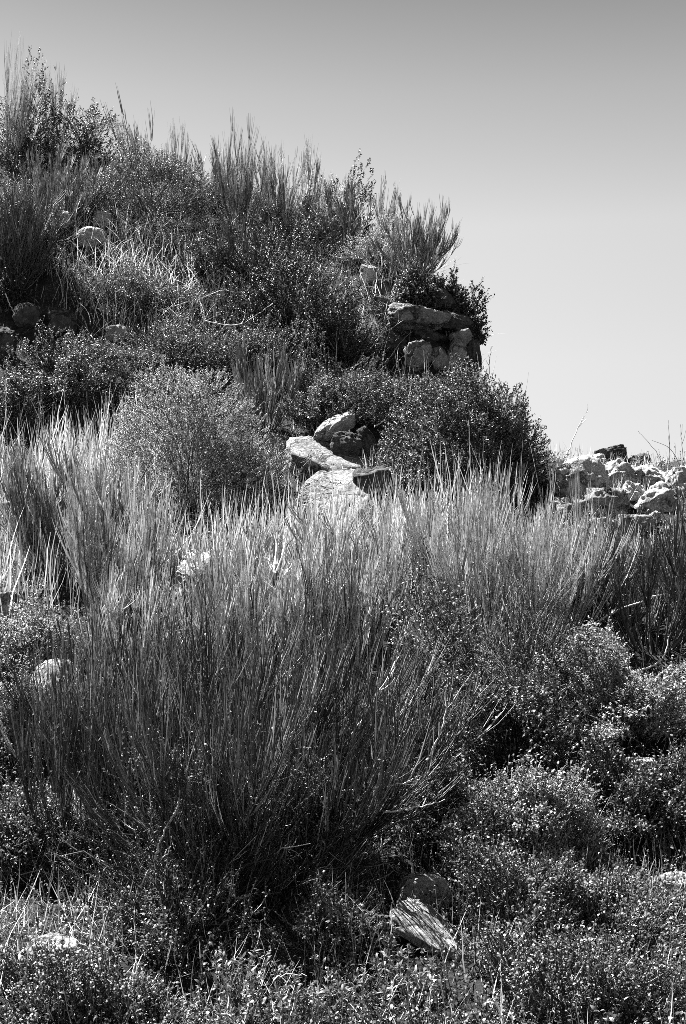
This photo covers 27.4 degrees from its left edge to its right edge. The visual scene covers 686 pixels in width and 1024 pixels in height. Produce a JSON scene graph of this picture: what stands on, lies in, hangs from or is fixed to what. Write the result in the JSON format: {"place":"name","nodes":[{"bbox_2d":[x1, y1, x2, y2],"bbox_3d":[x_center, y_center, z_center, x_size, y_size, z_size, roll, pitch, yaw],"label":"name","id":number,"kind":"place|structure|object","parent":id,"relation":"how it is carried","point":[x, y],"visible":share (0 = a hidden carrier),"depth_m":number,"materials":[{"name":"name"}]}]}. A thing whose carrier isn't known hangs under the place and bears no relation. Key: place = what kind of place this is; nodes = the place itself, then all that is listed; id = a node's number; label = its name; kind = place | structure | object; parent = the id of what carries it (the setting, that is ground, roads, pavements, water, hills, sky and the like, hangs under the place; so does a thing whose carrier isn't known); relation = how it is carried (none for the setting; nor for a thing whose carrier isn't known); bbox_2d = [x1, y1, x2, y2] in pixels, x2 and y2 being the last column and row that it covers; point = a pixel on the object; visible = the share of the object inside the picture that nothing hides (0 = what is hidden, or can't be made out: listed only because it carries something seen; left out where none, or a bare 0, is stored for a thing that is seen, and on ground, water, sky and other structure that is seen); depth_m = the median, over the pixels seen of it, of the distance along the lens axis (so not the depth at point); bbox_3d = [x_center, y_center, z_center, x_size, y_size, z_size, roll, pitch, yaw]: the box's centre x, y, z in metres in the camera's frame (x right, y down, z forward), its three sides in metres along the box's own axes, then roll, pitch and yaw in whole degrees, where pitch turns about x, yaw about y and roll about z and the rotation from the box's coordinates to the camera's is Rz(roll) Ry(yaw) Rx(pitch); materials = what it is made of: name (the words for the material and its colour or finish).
{"place":"outdoors","nodes":[
{"label":"outdoors","id":0,"kind":"place"},
{"bbox_2d":[0,143,685,1023],"bbox_3d":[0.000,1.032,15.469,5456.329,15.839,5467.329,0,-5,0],"label":"hillside","id":1,"kind":"structure","parent":0,"point":[44,295],"depth_m":12.69,"materials":[{"name":"plant"}]},
{"bbox_2d":[0,262,37,316],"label":"leafy shrub","id":2,"kind":"object","parent":1,"relation":"on","point":[14,296],"visible":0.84,"depth_m":16.29,"materials":[{"name":"grey plant"}]},
{"bbox_2d":[2,31,49,170],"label":"broom bush","id":3,"kind":"object","parent":1,"relation":"on","point":[22,127],"visible":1,"depth_m":19.11,"materials":[{"name":"plant"}]},
{"bbox_2d":[12,302,41,328],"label":"cliff stone","id":4,"kind":"object","parent":1,"relation":"on","point":[27,315],"visible":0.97,"depth_m":15.96,"materials":[{"name":"stone"}]},
{"bbox_2d":[0,334,56,433],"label":"leafy shrub","id":5,"kind":"object","parent":1,"relation":"on","point":[15,408],"visible":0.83,"depth_m":14.41,"materials":[{"name":"grey plant"}]},
{"bbox_2d":[0,649,56,766],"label":"leafy shrub","id":6,"kind":"object","parent":1,"relation":"on","point":[4,710],"visible":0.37,"depth_m":7.41,"materials":[{"name":"grey plant"}]},
{"bbox_2d":[0,160,69,251],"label":"leafy shrub","id":7,"kind":"object","parent":1,"relation":"on","point":[22,187],"visible":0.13,"depth_m":17.18,"materials":[{"name":"grey plant"}]},
{"bbox_2d":[0,148,84,290],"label":"broom bush","id":8,"kind":"object","parent":1,"relation":"on","point":[20,249],"visible":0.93,"depth_m":16.47,"materials":[{"name":"plant"}]},
{"bbox_2d":[0,764,87,883],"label":"leafy shrub","id":9,"kind":"object","parent":1,"relation":"on","point":[16,830],"visible":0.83,"depth_m":5.86,"materials":[{"name":"grey plant"}]},
{"bbox_2d":[0,575,90,680],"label":"leafy shrub","id":10,"kind":"object","parent":1,"relation":"on","point":[29,629],"visible":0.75,"depth_m":8.65,"materials":[{"name":"grey plant"}]},
{"bbox_2d":[0,46,93,169],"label":"leafy shrub","id":11,"kind":"object","parent":1,"relation":"on","point":[45,147],"visible":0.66,"depth_m":19.38,"materials":[{"name":"grey plant"}]},
{"bbox_2d":[16,932,91,991],"bbox_3d":[-0.962,1.515,4.707,0.257,0.195,0.207,1,-27,-10],"label":"boulder","id":12,"kind":"object","parent":1,"relation":"on","point":[53,936],"visible":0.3,"depth_m":4.67,"materials":[{"name":"stone"}]},
{"bbox_2d":[47,308,77,336],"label":"cliff stone","id":13,"kind":"object","parent":1,"relation":"on","point":[65,316],"visible":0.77,"depth_m":15.91,"materials":[{"name":"stone"}]},
{"bbox_2d":[25,129,116,226],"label":"broom bush","id":14,"kind":"object","parent":1,"relation":"on","point":[78,182],"visible":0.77,"depth_m":17.90,"materials":[{"name":"plant"}]},
{"bbox_2d":[0,316,165,410],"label":"leafy shrub","id":15,"kind":"object","parent":1,"relation":"on","point":[67,370],"visible":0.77,"depth_m":14.73,"materials":[{"name":"grey plant"}]},
{"bbox_2d":[37,97,129,163],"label":"leafy shrub","id":16,"kind":"object","parent":1,"relation":"on","point":[90,143],"visible":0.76,"depth_m":20.01,"materials":[{"name":"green plant"}]},
{"bbox_2d":[0,426,171,585],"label":"broom bush","id":17,"kind":"object","parent":1,"relation":"on","point":[33,514],"visible":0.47,"depth_m":10.19,"materials":[{"name":"plant"}]},
{"bbox_2d":[0,609,174,871],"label":"broom bush","id":18,"kind":"object","parent":1,"relation":"on","point":[23,754],"visible":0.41,"depth_m":5.88,"materials":[{"name":"grey plant"}]},
{"bbox_2d":[0,794,176,895],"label":"leafy shrub","id":19,"kind":"object","parent":1,"relation":"on","point":[77,845],"visible":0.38,"depth_m":5.83,"materials":[{"name":"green plant"}]},
{"bbox_2d":[0,930,216,1023],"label":"leafy shrub","id":20,"kind":"object","parent":1,"relation":"on","point":[95,991],"visible":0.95,"depth_m":4.36,"materials":[{"name":"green plant"}]},
{"bbox_2d":[52,425,202,645],"bbox_3d":[-1.430,0.173,9.330,1.037,1.442,1.108,0,-5,0],"label":"broom bush","id":21,"kind":"object","parent":1,"relation":"on","point":[85,533],"visible":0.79,"depth_m":9.12,"materials":[{"name":"grey plant"}]},
{"bbox_2d":[101,83,154,177],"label":"broom bush","id":22,"kind":"object","parent":1,"relation":"on","point":[136,132],"visible":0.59,"depth_m":19.97,"materials":[{"name":"plant"}]},
{"bbox_2d":[74,545,200,708],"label":"broom bush","id":23,"kind":"object","parent":1,"relation":"on","point":[148,609],"visible":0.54,"depth_m":8.40,"materials":[{"name":"plant"}]},
{"bbox_2d":[65,253,214,313],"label":"leafy shrub","id":24,"kind":"object","parent":1,"relation":"on","point":[132,282],"visible":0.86,"depth_m":16.38,"materials":[{"name":"grey plant"}]},
{"bbox_2d":[75,136,218,227],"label":"leafy shrub","id":25,"kind":"object","parent":1,"relation":"on","point":[169,172],"visible":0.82,"depth_m":17.98,"materials":[{"name":"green plant"}]},
{"bbox_2d":[81,812,280,966],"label":"leafy shrub","id":26,"kind":"object","parent":1,"relation":"on","point":[167,924],"visible":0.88,"depth_m":5.04,"materials":[{"name":"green plant"}]},
{"bbox_2d":[90,359,277,513],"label":"leafy shrub","id":27,"kind":"object","parent":1,"relation":"on","point":[191,387],"visible":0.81,"depth_m":12.24,"materials":[{"name":"grey plant"}]},
{"bbox_2d":[106,309,264,374],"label":"leafy shrub","id":28,"kind":"object","parent":1,"relation":"on","point":[182,350],"visible":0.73,"depth_m":15.25,"materials":[{"name":"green plant"}]},
{"bbox_2d":[17,717,369,945],"bbox_3d":[-0.572,1.272,5.433,1.109,0.994,0.918,4,-6,-38],"label":"leafy shrub","id":29,"kind":"object","parent":1,"relation":"on","point":[268,869],"visible":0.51,"depth_m":5.35,"materials":[{"name":"grey plant"}]},
{"bbox_2d":[169,549,219,667],"bbox_3d":[-0.952,0.624,9.083,0.349,0.822,0.297,0,-25,0],"label":"boulder","id":30,"kind":"object","parent":1,"relation":"on","point":[207,557],"visible":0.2,"depth_m":9.06,"materials":[{"name":"stone"}]},
{"bbox_2d":[139,216,272,284],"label":"leafy shrub","id":31,"kind":"object","parent":1,"relation":"on","point":[200,259],"visible":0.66,"depth_m":16.86,"materials":[{"name":"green plant"}]},
{"bbox_2d":[211,948,263,1019],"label":"leafy sprig","id":32,"kind":"object","parent":1,"relation":"on","point":[224,974],"visible":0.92,"depth_m":4.58,"materials":[{"name":"grey plant"}]},
{"bbox_2d":[193,194,287,289],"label":"broom bush","id":33,"kind":"object","parent":1,"relation":"on","point":[231,240],"visible":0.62,"depth_m":16.81,"materials":[{"name":"plant"}]},
{"bbox_2d":[0,140,484,382],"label":"bank tangle","id":34,"kind":"object","parent":1,"relation":"on","point":[220,292],"visible":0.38,"depth_m":16.61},
{"bbox_2d":[213,107,276,240],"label":"broom bush","id":35,"kind":"object","parent":1,"relation":"on","point":[241,192],"visible":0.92,"depth_m":18.10,"materials":[{"name":"plant"}]},
{"bbox_2d":[176,422,325,502],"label":"leafy shrub","id":36,"kind":"object","parent":1,"relation":"on","point":[276,471],"visible":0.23,"depth_m":12.73,"materials":[{"name":"grey plant"}]},
{"bbox_2d":[190,910,311,964],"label":"leafy shrub","id":37,"kind":"object","parent":1,"relation":"on","point":[281,956],"visible":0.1,"depth_m":5.03,"materials":[{"name":"plant"}]},
{"bbox_2d":[190,314,325,369],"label":"leafy shrub","id":38,"kind":"object","parent":1,"relation":"on","point":[257,345],"visible":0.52,"depth_m":15.42,"materials":[{"name":"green plant"}]},
{"bbox_2d":[0,544,518,893],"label":"broom bush","id":39,"kind":"object","parent":1,"relation":"on","point":[258,725],"visible":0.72,"depth_m":5.68,"materials":[{"name":"grey plant"}]},
{"bbox_2d":[168,514,353,715],"bbox_3d":[-0.493,0.626,8.449,1.115,1.210,1.196,0,-5,0],"label":"broom bush","id":40,"kind":"object","parent":1,"relation":"on","point":[244,609],"visible":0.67,"depth_m":8.38,"materials":[{"name":"grey plant"}]},
{"bbox_2d":[228,336,308,436],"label":"broom bush","id":41,"kind":"object","parent":1,"relation":"on","point":[255,386],"visible":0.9,"depth_m":14.30,"materials":[{"name":"plant"}]},
{"bbox_2d":[235,952,301,1023],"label":"leafy sprig","id":42,"kind":"object","parent":1,"relation":"on","point":[251,970],"visible":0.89,"depth_m":4.56,"materials":[{"name":"grey plant"}]},
{"bbox_2d":[45,186,501,385],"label":"bank grass","id":43,"kind":"structure","parent":1,"relation":"on","point":[158,263],"depth_m":16.88,"materials":[{"name":"plant"}]},
{"bbox_2d":[235,136,318,228],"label":"broom bush","id":44,"kind":"object","parent":1,"relation":"on","point":[283,190],"visible":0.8,"depth_m":18.42,"materials":[{"name":"plant"}]},
{"bbox_2d":[0,377,565,664],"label":"tall dry grass","id":45,"kind":"structure","parent":1,"relation":"on","point":[22,558],"depth_m":11.35,"materials":[{"name":"plant"}]},
{"bbox_2d":[213,193,363,344],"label":"leafy shrub","id":46,"kind":"object","parent":1,"relation":"on","point":[302,268],"visible":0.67,"depth_m":16.13,"materials":[{"name":"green plant"}]},
{"bbox_2d":[266,980,330,1023],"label":"leafy sprig","id":47,"kind":"object","parent":1,"relation":"on","point":[281,996],"visible":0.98,"depth_m":4.46,"materials":[{"name":"grey plant"}]},
{"bbox_2d":[206,746,397,911],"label":"leafy shrub","id":48,"kind":"object","parent":1,"relation":"on","point":[333,838],"visible":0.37,"depth_m":5.49,"materials":[{"name":"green plant"}]},
{"bbox_2d":[212,496,410,658],"bbox_3d":[-0.243,0.420,9.427,1.193,1.174,1.342,-3,-6,34],"label":"broom bush","id":49,"kind":"object","parent":1,"relation":"on","point":[276,548],"visible":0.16,"depth_m":9.22,"materials":[{"name":"plant"}]},
{"bbox_2d":[243,855,393,966],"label":"leafy shrub","id":50,"kind":"object","parent":1,"relation":"on","point":[315,917],"visible":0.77,"depth_m":5.00,"materials":[{"name":"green plant"}]},
{"bbox_2d":[298,153,346,219],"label":"broom bush","id":51,"kind":"object","parent":1,"relation":"on","point":[340,191],"visible":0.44,"depth_m":18.95,"materials":[{"name":"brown plant"}]},
{"bbox_2d":[300,967,346,1023],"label":"leafy sprig","id":52,"kind":"object","parent":1,"relation":"on","point":[328,988],"visible":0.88,"depth_m":4.54,"materials":[{"name":"grey plant"}]},
{"bbox_2d":[284,436,367,480],"bbox_3d":[-0.163,-0.467,13.382,0.791,0.294,0.782,3,32,-8],"label":"boulder","id":53,"kind":"object","parent":1,"relation":"on","point":[303,446],"visible":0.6,"depth_m":13.22,"materials":[{"name":"stone"}]},
{"bbox_2d":[313,412,355,440],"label":"cairn stone","id":54,"kind":"object","parent":53,"relation":"on","point":[327,429],"visible":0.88,"depth_m":13.48,"materials":[{"name":"stone"}]},
{"bbox_2d":[330,431,364,455],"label":"cairn stone","id":55,"kind":"object","parent":53,"relation":"on","point":[348,443],"visible":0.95,"depth_m":13.31,"materials":[{"name":"stone"}]},
{"bbox_2d":[292,468,374,520],"bbox_3d":[-0.061,-0.102,12.715,0.772,0.213,0.998,0,33,12],"label":"boulder","id":56,"kind":"object","parent":1,"relation":"on","point":[325,480],"visible":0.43,"depth_m":12.69,"materials":[{"name":"stone"}]},
{"bbox_2d":[295,177,376,246],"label":"broom bush","id":57,"kind":"object","parent":1,"relation":"on","point":[351,201],"visible":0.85,"depth_m":18.27,"materials":[{"name":"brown plant"}]},
{"bbox_2d":[277,313,399,434],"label":"leafy shrub","id":58,"kind":"object","parent":1,"relation":"on","point":[314,406],"visible":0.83,"depth_m":14.12,"materials":[{"name":"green plant"}]},
{"bbox_2d":[289,276,389,367],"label":"leafy shrub","id":59,"kind":"object","parent":1,"relation":"on","point":[356,348],"visible":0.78,"depth_m":15.73,"materials":[{"name":"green plant"}]},
{"bbox_2d":[290,148,390,241],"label":"leafy shrub","id":60,"kind":"object","parent":1,"relation":"on","point":[362,199],"visible":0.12,"depth_m":19.78,"materials":[{"name":"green plant"}]},
{"bbox_2d":[0,630,681,1023],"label":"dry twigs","id":61,"kind":"object","parent":1,"relation":"on","point":[288,920],"visible":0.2,"depth_m":4.92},
{"bbox_2d":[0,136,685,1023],"bbox_3d":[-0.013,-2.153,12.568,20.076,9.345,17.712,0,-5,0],"label":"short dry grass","id":62,"kind":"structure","parent":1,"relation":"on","point":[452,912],"depth_m":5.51,"materials":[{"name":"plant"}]},
{"bbox_2d":[0,131,685,1023],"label":"ground cover","id":63,"kind":"object","parent":1,"relation":"on","point":[354,1015],"depth_m":5.02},
{"bbox_2d":[273,482,425,696],"bbox_3d":[0.026,0.498,8.831,0.977,1.319,1.052,0,-5,0],"label":"broom bush","id":64,"kind":"object","parent":1,"relation":"on","point":[355,593],"visible":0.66,"depth_m":8.58,"materials":[{"name":"plant"}]},
{"bbox_2d":[331,901,390,972],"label":"leafy sprig","id":65,"kind":"object","parent":1,"relation":"on","point":[368,926],"visible":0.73,"depth_m":4.95,"materials":[{"name":"grey plant"}]},
{"bbox_2d":[316,493,406,677],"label":"broom bush","id":66,"kind":"object","parent":1,"relation":"on","point":[392,625],"visible":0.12,"depth_m":9.06,"materials":[{"name":"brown plant"}]},
{"bbox_2d":[352,465,391,492],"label":"boulder","id":67,"kind":"object","parent":1,"relation":"on","point":[361,476],"visible":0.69,"depth_m":12.68,"materials":[{"name":"stone"}]},
{"bbox_2d":[340,208,408,266],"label":"leafy shrub","id":68,"kind":"object","parent":1,"relation":"on","point":[379,234],"visible":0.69,"depth_m":17.36,"materials":[{"name":"grey plant"}]},
{"bbox_2d":[344,970,424,1023],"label":"leafy sprig","id":69,"kind":"object","parent":1,"relation":"on","point":[385,997],"visible":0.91,"depth_m":4.47,"materials":[{"name":"grey plant"}]},
{"bbox_2d":[371,175,411,241],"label":"broom bush","id":70,"kind":"object","parent":1,"relation":"on","point":[392,206],"visible":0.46,"depth_m":18.35,"materials":[{"name":"grey plant"}]},
{"bbox_2d":[374,932,413,993],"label":"leafy sprig","id":71,"kind":"object","parent":1,"relation":"on","point":[399,952],"visible":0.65,"depth_m":4.81,"materials":[{"name":"grey plant"}]},
{"bbox_2d":[366,953,442,1023],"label":"leafy sprig","id":72,"kind":"object","parent":1,"relation":"on","point":[408,989],"visible":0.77,"depth_m":4.65,"materials":[{"name":"grey plant"}]},
{"bbox_2d":[339,370,474,418],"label":"leafy shrub","id":73,"kind":"object","parent":1,"relation":"on","point":[404,389],"visible":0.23,"depth_m":14.50,"materials":[{"name":"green plant"}]},
{"bbox_2d":[364,193,462,279],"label":"broom bush","id":74,"kind":"object","parent":1,"relation":"on","point":[428,252],"visible":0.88,"depth_m":16.84,"materials":[{"name":"grey plant"}]},
{"bbox_2d":[403,340,432,371],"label":"cliff stone","id":75,"kind":"object","parent":1,"relation":"on","point":[416,357],"visible":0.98,"depth_m":15.71,"materials":[{"name":"stone"}]},
{"bbox_2d":[386,302,452,333],"bbox_3d":[0.876,-2.203,16.184,0.763,0.361,0.606,9,-5,1],"label":"cliff stone","id":76,"kind":"object","parent":1,"relation":"on","point":[416,317],"visible":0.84,"depth_m":15.93,"materials":[{"name":"stone"}]},
{"bbox_2d":[385,249,456,306],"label":"leafy shrub","id":77,"kind":"object","parent":76,"relation":"on","point":[399,283],"visible":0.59,"depth_m":16.28,"materials":[{"name":"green plant"}]},
{"bbox_2d":[396,872,452,910],"bbox_3d":[0.318,1.500,5.527,0.222,0.161,0.178,0,-29,0],"label":"boulder","id":78,"kind":"object","parent":1,"relation":"on","point":[427,880],"visible":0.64,"depth_m":5.47,"materials":[{"name":"stone"}]},
{"bbox_2d":[350,536,505,761],"bbox_3d":[0.406,0.794,7.421,0.913,1.363,0.689,0,-5,0],"label":"leafy shrub","id":79,"kind":"object","parent":1,"relation":"on","point":[448,642],"visible":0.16,"depth_m":7.33,"materials":[{"name":"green plant"}]},
{"bbox_2d":[389,897,473,960],"bbox_3d":[0.343,1.551,5.126,0.398,0.090,0.236,31,20,15],"label":"boulder","id":80,"kind":"object","parent":1,"relation":"on","point":[417,932],"visible":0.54,"depth_m":5.09,"materials":[{"name":"stone"}]},
{"bbox_2d":[388,739,491,853],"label":"leafy shrub","id":81,"kind":"object","parent":1,"relation":"on","point":[461,794],"visible":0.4,"depth_m":6.21,"materials":[{"name":"grey plant"}]},
{"bbox_2d":[397,260,484,334],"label":"leafy shrub","id":82,"kind":"object","parent":1,"relation":"on","point":[459,297],"visible":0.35,"depth_m":16.22,"materials":[{"name":"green plant"}]},
{"bbox_2d":[394,474,496,585],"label":"broom bush","id":83,"kind":"object","parent":1,"relation":"on","point":[450,534],"visible":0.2,"depth_m":10.31,"materials":[{"name":"grey plant"}]},
{"bbox_2d":[372,352,555,493],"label":"leafy shrub","id":84,"kind":"object","parent":1,"relation":"on","point":[506,431],"visible":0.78,"depth_m":12.83,"materials":[{"name":"grey plant"}]},
{"bbox_2d":[267,421,685,526],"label":"outcrop grass","id":85,"kind":"structure","parent":1,"relation":"on","point":[618,486],"depth_m":13.34,"materials":[{"name":"plant"}]},
{"bbox_2d":[463,276,494,345],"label":"leafy shrub","id":86,"kind":"object","parent":1,"relation":"on","point":[481,336],"visible":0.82,"depth_m":16.19,"materials":[{"name":"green plant"}]},
{"bbox_2d":[357,454,642,690],"bbox_3d":[1.105,0.392,8.919,1.683,1.561,1.517,-3,-6,34],"label":"broom bush","id":87,"kind":"object","parent":1,"relation":"on","point":[496,546],"visible":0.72,"depth_m":8.71,"materials":[{"name":"grey plant"}]},
{"bbox_2d":[437,650,585,793],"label":"leafy shrub","id":88,"kind":"object","parent":1,"relation":"on","point":[521,730],"visible":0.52,"depth_m":6.77,"materials":[{"name":"grey plant"}]},
{"bbox_2d":[430,548,598,743],"bbox_3d":[0.951,0.801,7.780,1.186,1.248,0.666,0,-5,0],"label":"leafy shrub","id":89,"kind":"object","parent":1,"relation":"on","point":[509,677],"visible":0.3,"depth_m":7.79,"materials":[{"name":"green plant"}]},
{"bbox_2d":[426,751,616,888],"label":"leafy shrub","id":90,"kind":"object","parent":1,"relation":"on","point":[526,812],"visible":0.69,"depth_m":5.94,"materials":[{"name":"grey plant"}]},
{"bbox_2d":[445,821,617,964],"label":"leafy shrub","id":91,"kind":"object","parent":1,"relation":"on","point":[499,891],"visible":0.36,"depth_m":5.01,"materials":[{"name":"grey plant"}]},
{"bbox_2d":[418,904,685,1023],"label":"leafy shrub","id":92,"kind":"object","parent":1,"relation":"on","point":[606,977],"visible":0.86,"depth_m":4.35,"materials":[{"name":"grey plant"}]},
{"bbox_2d":[462,832,685,967],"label":"leafy shrub","id":93,"kind":"object","parent":1,"relation":"on","point":[639,913],"visible":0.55,"depth_m":5.03,"materials":[{"name":"grey plant"}]},
{"bbox_2d":[548,455,609,498],"bbox_3d":[2.165,-0.198,12.826,0.553,0.548,0.602,-15,-22,-11],"label":"outcrop rock","id":94,"kind":"object","parent":1,"relation":"on","point":[598,476],"visible":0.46,"depth_m":12.61,"materials":[{"name":"stone"}]},
{"bbox_2d":[509,610,685,756],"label":"leafy shrub","id":95,"kind":"object","parent":1,"relation":"on","point":[626,703],"visible":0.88,"depth_m":7.57,"materials":[{"name":"grey plant"}]},
{"bbox_2d":[581,487,629,514],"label":"outcrop rock","id":96,"kind":"object","parent":1,"relation":"on","point":[620,498],"visible":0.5,"depth_m":12.13,"materials":[{"name":"stone"}]},
{"bbox_2d":[538,706,685,850],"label":"leafy shrub","id":97,"kind":"object","parent":1,"relation":"on","point":[638,799],"visible":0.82,"depth_m":6.29,"materials":[{"name":"grey plant"}]},
{"bbox_2d":[604,458,641,487],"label":"outcrop rock","id":98,"kind":"object","parent":1,"relation":"on","point":[618,467],"visible":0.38,"depth_m":12.97,"materials":[{"name":"stone"}]},
{"bbox_2d":[566,468,685,654],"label":"broom bush","id":99,"kind":"object","parent":1,"relation":"on","point":[649,567],"visible":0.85,"depth_m":8.85,"materials":[{"name":"grey plant"}]},
{"bbox_2d":[633,481,679,513],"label":"outcrop rock","id":100,"kind":"object","parent":1,"relation":"on","point":[661,491],"visible":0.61,"depth_m":12.20,"materials":[{"name":"stone"}]},
{"bbox_2d":[0,0,685,465],"label":"sky","id":101,"kind":"structure","parent":0,"point":[555,130],"materials":[{"name":"grey"}]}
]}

